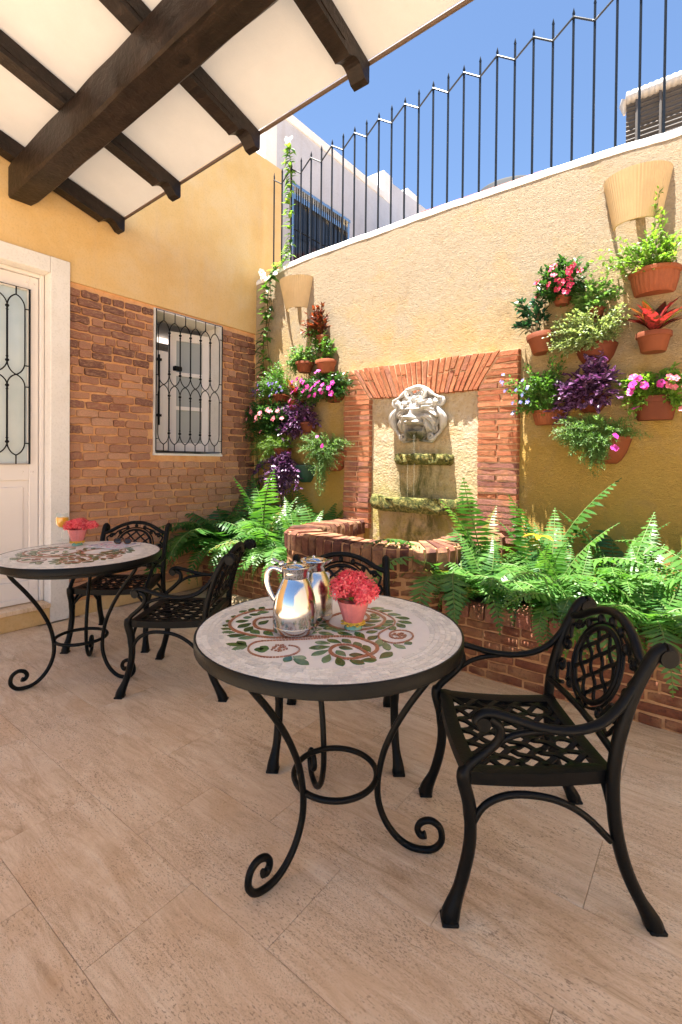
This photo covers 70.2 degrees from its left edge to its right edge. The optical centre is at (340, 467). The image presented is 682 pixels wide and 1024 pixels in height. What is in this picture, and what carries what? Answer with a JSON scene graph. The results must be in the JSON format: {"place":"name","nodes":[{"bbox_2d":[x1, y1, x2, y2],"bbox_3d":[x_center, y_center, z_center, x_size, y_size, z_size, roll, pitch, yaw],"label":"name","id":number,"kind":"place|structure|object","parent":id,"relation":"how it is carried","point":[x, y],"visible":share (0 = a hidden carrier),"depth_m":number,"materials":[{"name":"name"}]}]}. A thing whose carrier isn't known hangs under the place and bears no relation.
{"place":"outdoors","nodes":[
{"label":"outdoors","id":0,"kind":"place"},
{"bbox_2d":[212,479,297,529],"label":"fern","id":1,"kind":"object","parent":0,"point":[269,524],"visible":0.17,"depth_m":5.56,"materials":[{"name":"green plant"}]},
{"bbox_2d":[0,585,681,1023],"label":"floor","id":2,"kind":"structure","parent":0,"point":[148,817],"depth_m":1.61,"materials":[{"name":"beige tile"}]},
{"bbox_2d":[0,541,160,690],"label":"mosaic table","id":3,"kind":"object","parent":2,"relation":"on","point":[58,561],"visible":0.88,"depth_m":2.91,"materials":[{"name":"black metal"}]},
{"bbox_2d":[56,517,68,527],"bbox_3d":[-2.003,0.425,3.486,0.087,0.197,0.087,1,1,38],"label":"juice glass","id":4,"kind":"object","parent":3,"relation":"on","point":[60,521],"visible":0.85,"depth_m":3.45,"materials":[{"name":"orange glass"}]},
{"bbox_2d":[62,517,98,545],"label":"potted flower","id":5,"kind":"object","parent":3,"relation":"on","point":[76,528],"visible":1,"depth_m":3.29,"materials":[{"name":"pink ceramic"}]},
{"bbox_2d":[86,541,141,549],"bbox_3d":[-1.544,0.527,3.298,0.279,0.008,0.209,1,1,18],"label":"magazine","id":6,"kind":"object","parent":3,"relation":"on","point":[110,545],"visible":0.97,"depth_m":3.27,"materials":[{"name":"white paper"}]},
{"bbox_2d":[114,537,133,543],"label":"sunglasses","id":7,"kind":"object","parent":6,"relation":"on","point":[117,540],"visible":1,"depth_m":3.33,"materials":[{"name":"black plastic"}]},
{"bbox_2d":[60,521,171,653],"bbox_3d":[-1.667,0.869,3.715,0.602,0.858,0.686,1,1,-3],"label":"garden chair","id":8,"kind":"object","parent":2,"relation":"on","point":[150,580],"visible":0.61,"depth_m":3.74,"materials":[{"name":"black metal"}]},
{"bbox_2d":[113,539,255,701],"bbox_3d":[-0.924,0.885,3.013,0.686,0.858,0.602,1,1,3],"label":"garden chair","id":9,"kind":"object","parent":2,"relation":"on","point":[169,620],"visible":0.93,"depth_m":2.77,"materials":[{"name":"black metal"}]},
{"bbox_2d":[202,550,281,598],"bbox_3d":[-0.732,1.098,5.075,1.358,0.369,0.756,1,1,38],"label":"brick planter","id":10,"kind":"object","parent":2,"relation":"on","point":[246,588],"visible":0.34,"depth_m":4.75,"materials":[{"name":"brick"}]},
{"bbox_2d":[144,485,248,583],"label":"fern","id":11,"kind":"object","parent":10,"relation":"in","point":[204,536],"visible":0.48,"depth_m":4.77,"materials":[{"name":"green plant"}]},
{"bbox_2d":[196,499,301,572],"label":"fern","id":12,"kind":"object","parent":10,"relation":"in","point":[257,539],"visible":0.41,"depth_m":4.59,"materials":[{"name":"green plant"}]},
{"bbox_2d":[195,469,307,584],"bbox_3d":[-0.818,0.596,5.048,1.371,1.174,1.289,1,1,4],"label":"fern","id":13,"kind":"object","parent":10,"relation":"in","point":[246,524],"visible":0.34,"depth_m":4.93,"materials":[{"name":"green plant"}]},
{"bbox_2d":[234,497,323,589],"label":"fern","id":14,"kind":"object","parent":10,"relation":"in","point":[271,554],"visible":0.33,"depth_m":4.50,"materials":[{"name":"green plant"}]},
{"bbox_2d":[285,514,305,524],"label":"fern","id":15,"kind":"object","parent":10,"relation":"in","point":[301,523],"visible":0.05,"depth_m":5.03,"materials":[{"name":"green plant"}]},
{"bbox_2d":[293,485,342,522],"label":"fern","id":16,"kind":"object","parent":10,"relation":"in","point":[326,516],"visible":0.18,"depth_m":5.09,"materials":[{"name":"green plant"}]},
{"bbox_2d":[193,594,463,897],"bbox_3d":[-0.044,0.946,1.745,0.936,0.763,0.936,1,1,38],"label":"mosaic table","id":17,"kind":"object","parent":2,"relation":"on","point":[394,645],"visible":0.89,"depth_m":1.56,"materials":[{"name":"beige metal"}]},
{"bbox_2d":[264,558,316,636],"bbox_3d":[-0.162,0.437,1.685,0.157,0.252,0.151,1,1,43],"label":"vacuum flask","id":18,"kind":"object","parent":17,"relation":"on","point":[294,608],"visible":1,"depth_m":1.63,"materials":[{"name":"silver metal"}]},
{"bbox_2d":[300,555,332,622],"bbox_3d":[-0.103,0.445,1.826,0.146,0.234,0.146,1,1,1],"label":"vacuum flask","id":19,"kind":"object","parent":17,"relation":"on","point":[318,579],"visible":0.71,"depth_m":1.78,"materials":[{"name":"silver metal"}]},
{"bbox_2d":[327,568,380,630],"bbox_3d":[0.038,0.462,1.714,0.204,0.206,0.149,1,1,38],"label":"flower cup","id":20,"kind":"object","parent":17,"relation":"on","point":[355,595],"visible":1,"depth_m":1.69,"materials":[{"name":"pink plant"}]},
{"bbox_2d":[266,551,404,776],"bbox_3d":[-0.012,0.900,2.425,0.602,0.858,0.686,1,1,2],"label":"garden chair","id":21,"kind":"object","parent":2,"relation":"on","point":[391,702],"visible":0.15,"depth_m":2.60,"materials":[{"name":"black metal"}]},
{"bbox_2d":[284,348,520,611],"bbox_3d":[0.351,0.168,3.957,1.785,2.277,1.281,1,1,38],"label":"wall fountain","id":22,"kind":"object","parent":2,"relation":"on","point":[425,436],"depth_m":4.24,"materials":[{"name":"brick"}]},
{"bbox_2d":[255,127,681,599],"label":"garden wall","id":23,"kind":"structure","parent":2,"relation":"on","point":[453,278],"depth_m":3.90,"materials":[{"name":"paint"}]},
{"bbox_2d":[242,398,293,446],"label":"hanging plant","id":24,"kind":"object","parent":23,"relation":"attached to","point":[269,419],"visible":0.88,"depth_m":5.40,"materials":[{"name":"green plant"}]},
{"bbox_2d":[248,360,293,402],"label":"hanging plant","id":25,"kind":"object","parent":23,"relation":"attached to","point":[273,386],"visible":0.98,"depth_m":5.38,"materials":[{"name":"green plant"}]},
{"bbox_2d":[249,433,293,463],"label":"hanging plant","id":26,"kind":"object","parent":23,"relation":"attached to","point":[272,444],"visible":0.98,"depth_m":5.34,"materials":[{"name":"green plant"}]},
{"bbox_2d":[251,451,315,507],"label":"hanging plant","id":27,"kind":"object","parent":23,"relation":"attached to","point":[285,466],"visible":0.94,"depth_m":5.23,"materials":[{"name":"purple plant"}]},
{"bbox_2d":[275,379,305,410],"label":"hanging plant","id":28,"kind":"object","parent":23,"relation":"attached to","point":[290,402],"visible":0.48,"depth_m":5.16,"materials":[{"name":"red plant"}]},
{"bbox_2d":[280,274,312,311],"bbox_3d":[-0.531,-1.903,5.295,0.448,0.320,0.179,1,1,38],"label":"wall sconce","id":29,"kind":"object","parent":23,"relation":"attached to","point":[295,289],"depth_m":5.23,"materials":[{"name":"ceramic"}]},
{"bbox_2d":[274,399,321,447],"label":"hanging plant","id":30,"kind":"object","parent":23,"relation":"attached to","point":[303,421],"visible":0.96,"depth_m":5.11,"materials":[{"name":"purple plant"}]},
{"bbox_2d":[283,345,315,375],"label":"hanging plant","id":31,"kind":"object","parent":23,"relation":"attached to","point":[300,362],"visible":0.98,"depth_m":5.13,"materials":[{"name":"green plant"}]},
{"bbox_2d":[298,302,333,358],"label":"hanging plant","id":32,"kind":"object","parent":23,"relation":"attached to","point":[319,326],"visible":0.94,"depth_m":5.01,"materials":[{"name":"red plant"}]},
{"bbox_2d":[289,369,354,410],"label":"hanging plant","id":33,"kind":"object","parent":23,"relation":"attached to","point":[316,390],"visible":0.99,"depth_m":4.92,"materials":[{"name":"pink plant"}]},
{"bbox_2d":[306,330,338,374],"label":"hanging plant","id":34,"kind":"object","parent":23,"relation":"attached to","point":[325,364],"visible":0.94,"depth_m":4.92,"materials":[{"name":"green plant"}]},
{"bbox_2d":[294,432,354,493],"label":"hanging plant","id":35,"kind":"object","parent":23,"relation":"attached to","point":[327,457],"visible":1,"depth_m":4.91,"materials":[{"name":"green plant"}]},
{"bbox_2d":[273,0,666,268],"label":"iron fence","id":36,"kind":"object","parent":23,"relation":"on","point":[498,56],"visible":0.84,"depth_m":4.22,"materials":[{"name":"metal"}]},
{"bbox_2d":[249,136,296,508],"bbox_3d":[-0.817,-1.427,5.564,0.641,4.707,0.252,1,1,16],"label":"climbing vine","id":37,"kind":"object","parent":36,"relation":"attached to","point":[287,140],"visible":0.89,"depth_m":5.55,"materials":[{"name":"green plant"}]},
{"bbox_2d":[510,290,552,355],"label":"hanging plant","id":38,"kind":"object","parent":23,"relation":"attached to","point":[537,344],"visible":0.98,"depth_m":3.69,"materials":[{"name":"green plant"}]},
{"bbox_2d":[499,354,566,425],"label":"hanging plant","id":39,"kind":"object","parent":23,"relation":"attached to","point":[538,401],"visible":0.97,"depth_m":3.68,"materials":[{"name":"green plant"}]},
{"bbox_2d":[532,254,591,307],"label":"hanging plant","id":40,"kind":"object","parent":23,"relation":"attached to","point":[559,284],"visible":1,"depth_m":3.57,"materials":[{"name":"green plant"}]},
{"bbox_2d":[543,350,625,425],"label":"hanging plant","id":41,"kind":"object","parent":23,"relation":"attached to","point":[585,393],"visible":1,"depth_m":3.45,"materials":[{"name":"purple plant"}]},
{"bbox_2d":[542,302,633,363],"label":"hanging plant","id":42,"kind":"object","parent":23,"relation":"attached to","point":[585,341],"visible":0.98,"depth_m":3.45,"materials":[{"name":"green plant"}]},
{"bbox_2d":[561,272,625,318],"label":"hanging plant","id":43,"kind":"object","parent":23,"relation":"attached to","point":[600,297],"visible":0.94,"depth_m":3.46,"materials":[{"name":"green plant"}]},
{"bbox_2d":[549,413,653,476],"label":"hanging plant","id":44,"kind":"object","parent":23,"relation":"attached to","point":[606,445],"visible":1,"depth_m":3.40,"materials":[{"name":"green plant"}]},
{"bbox_2d":[585,186,681,297],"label":"hanging plant","id":45,"kind":"object","parent":23,"relation":"attached to","point":[655,274],"visible":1,"depth_m":3.25,"materials":[{"name":"green plant"}]},
{"bbox_2d":[603,160,673,230],"bbox_3d":[2.027,-1.874,3.339,0.423,0.337,0.169,1,1,38],"label":"wall sconce","id":46,"kind":"object","parent":23,"relation":"attached to","point":[630,193],"depth_m":3.29,"materials":[{"name":"ceramic"}]},
{"bbox_2d":[614,361,681,420],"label":"hanging plant","id":47,"kind":"object","parent":23,"relation":"attached to","point":[650,398],"visible":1,"depth_m":3.23,"materials":[{"name":"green plant"}]},
{"bbox_2d":[615,295,681,354],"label":"hanging plant","id":48,"kind":"object","parent":23,"relation":"attached to","point":[654,338],"visible":1,"depth_m":3.19,"materials":[{"name":"red plant"}]},
{"bbox_2d":[418,595,680,936],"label":"garden chair","id":49,"kind":"object","parent":2,"relation":"on","point":[487,713],"visible":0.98,"depth_m":1.50,"materials":[{"name":"black metal"}]},
{"bbox_2d":[442,591,681,734],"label":"brick planter","id":50,"kind":"object","parent":2,"relation":"on","point":[659,706],"visible":0.4,"depth_m":2.86,"materials":[{"name":"brick"}]},
{"bbox_2d":[365,527,522,623],"bbox_3d":[0.699,0.714,3.345,1.039,0.518,1.146,1,1,20],"label":"fern","id":51,"kind":"object","parent":50,"relation":"in","point":[445,586],"visible":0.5,"depth_m":2.98,"materials":[{"name":"green plant"}]},
{"bbox_2d":[436,478,545,634],"bbox_3d":[1.042,0.553,3.353,1.028,0.967,1.068,0,1,-26],"label":"fern","id":52,"kind":"object","parent":50,"relation":"in","point":[466,533],"visible":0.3,"depth_m":3.34,"materials":[{"name":"green plant"}]},
{"bbox_2d":[428,527,562,623],"bbox_3d":[0.994,0.707,3.175,0.797,0.577,0.813,1,1,15],"label":"fern","id":53,"kind":"object","parent":50,"relation":"in","point":[472,562],"visible":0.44,"depth_m":3.15,"materials":[{"name":"green plant"}]},
{"bbox_2d":[500,478,621,605],"bbox_3d":[1.374,0.513,3.360,0.912,0.902,0.811,1,1,38],"label":"fern","id":54,"kind":"object","parent":50,"relation":"in","point":[520,541],"visible":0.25,"depth_m":3.38,"materials":[{"name":"green plant"}]},
{"bbox_2d":[524,533,552,540],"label":"fallen leaf","id":55,"kind":"object","parent":54,"relation":"on","point":[538,537],"visible":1,"depth_m":3.24,"materials":[{"name":"yellow plant"}]},
{"bbox_2d":[486,508,656,659],"bbox_3d":[1.351,0.664,3.121,0.960,0.761,1.120,1,1,10],"label":"fern","id":56,"kind":"object","parent":50,"relation":"in","point":[559,563],"visible":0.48,"depth_m":3.01,"materials":[{"name":"green plant"}]},
{"bbox_2d":[499,546,648,662],"bbox_3d":[1.363,0.760,2.837,0.793,0.571,0.926,1,1,38],"label":"fern","id":57,"kind":"object","parent":50,"relation":"in","point":[562,602],"visible":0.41,"depth_m":2.71,"materials":[{"name":"green plant"}]},
{"bbox_2d":[544,512,681,640],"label":"fern","id":58,"kind":"object","parent":50,"relation":"in","point":[650,538],"visible":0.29,"depth_m":2.83,"materials":[{"name":"green plant"}]},
{"bbox_2d":[558,510,669,573],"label":"fern","id":59,"kind":"object","parent":50,"relation":"in","point":[601,543],"visible":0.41,"depth_m":3.46,"materials":[{"name":"green plant"}]},
{"bbox_2d":[550,545,681,697],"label":"fern","id":60,"kind":"object","parent":50,"relation":"in","point":[638,595],"visible":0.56,"depth_m":2.63,"materials":[{"name":"green plant"}]},
{"bbox_2d":[611,538,681,649],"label":"fern","id":61,"kind":"object","parent":50,"relation":"in","point":[663,569],"visible":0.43,"depth_m":2.76,"materials":[{"name":"green plant"}]},
{"bbox_2d":[612,536,681,584],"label":"fern","id":62,"kind":"object","parent":50,"relation":"in","point":[621,566],"visible":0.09,"depth_m":3.18,"materials":[{"name":"green plant"}]},
{"bbox_2d":[289,0,681,209],"label":"sky","id":63,"kind":"structure","parent":0,"point":[477,29],"materials":[{"name":"blue"}]},
{"bbox_2d":[619,70,681,142],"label":"metal shelter","id":64,"kind":"object","parent":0,"point":[651,107],"visible":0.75,"depth_m":5.02,"materials":[{"name":"grey metal"}]},
{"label":"ground","id":65,"kind":"structure","parent":0,"visible":0},
{"bbox_2d":[0,142,281,633],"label":"house wall","id":66,"kind":"structure","parent":65,"relation":"on","point":[114,413],"depth_m":4.54,"materials":[{"name":"paint"}]},
{"bbox_2d":[0,269,37,607],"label":"door","id":67,"kind":"structure","parent":66,"relation":"in","point":[18,292],"depth_m":3.93,"materials":[{"name":"paint"}]},
{"bbox_2d":[0,0,369,234],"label":"pergola","id":68,"kind":"object","parent":66,"relation":"attached to","point":[162,50],"visible":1,"depth_m":2.88,"materials":[{"name":"brown wood"}]},
{"bbox_2d":[0,0,473,219],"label":"canvas awning","id":69,"kind":"object","parent":68,"relation":"attached to","point":[271,64],"visible":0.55,"depth_m":2.93,"materials":[{"name":"white fabric"}]},
{"bbox_2d":[153,307,222,455],"bbox_3d":[-1.705,-0.848,5.167,0.402,1.444,0.823,1,1,38],"label":"window","id":70,"kind":"structure","parent":66,"relation":"in","point":[188,377],"depth_m":5.31,"materials":[{"name":"white glass"}]},
{"bbox_2d":[157,111,425,453],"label":"neighbour house","id":71,"kind":"structure","parent":65,"relation":"on","point":[305,141],"depth_m":7.32,"materials":[{"name":"paint"}]},
{"bbox_2d":[292,183,349,260],"bbox_3d":[-0.324,-3.157,7.311,0.140,1.633,1.356,1,1,38],"label":"window","id":72,"kind":"structure","parent":71,"relation":"in","point":[326,210],"depth_m":7.17,"materials":[{"name":"grey glass"}]},
{"bbox_2d":[420,170,541,212],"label":"roof","id":73,"kind":"structure","parent":65,"relation":"on","point":[477,192],"depth_m":7.05,"materials":[{"name":"red paint"}]},
{"bbox_2d":[480,175,526,190],"bbox_3d":[2.678,-4.179,7.599,1.200,0.527,1.200,1,1,38],"label":"water tank","id":74,"kind":"object","parent":73,"relation":"on","point":[500,181],"visible":0.06,"depth_m":7.10,"materials":[{"name":"plastic"}]}
]}

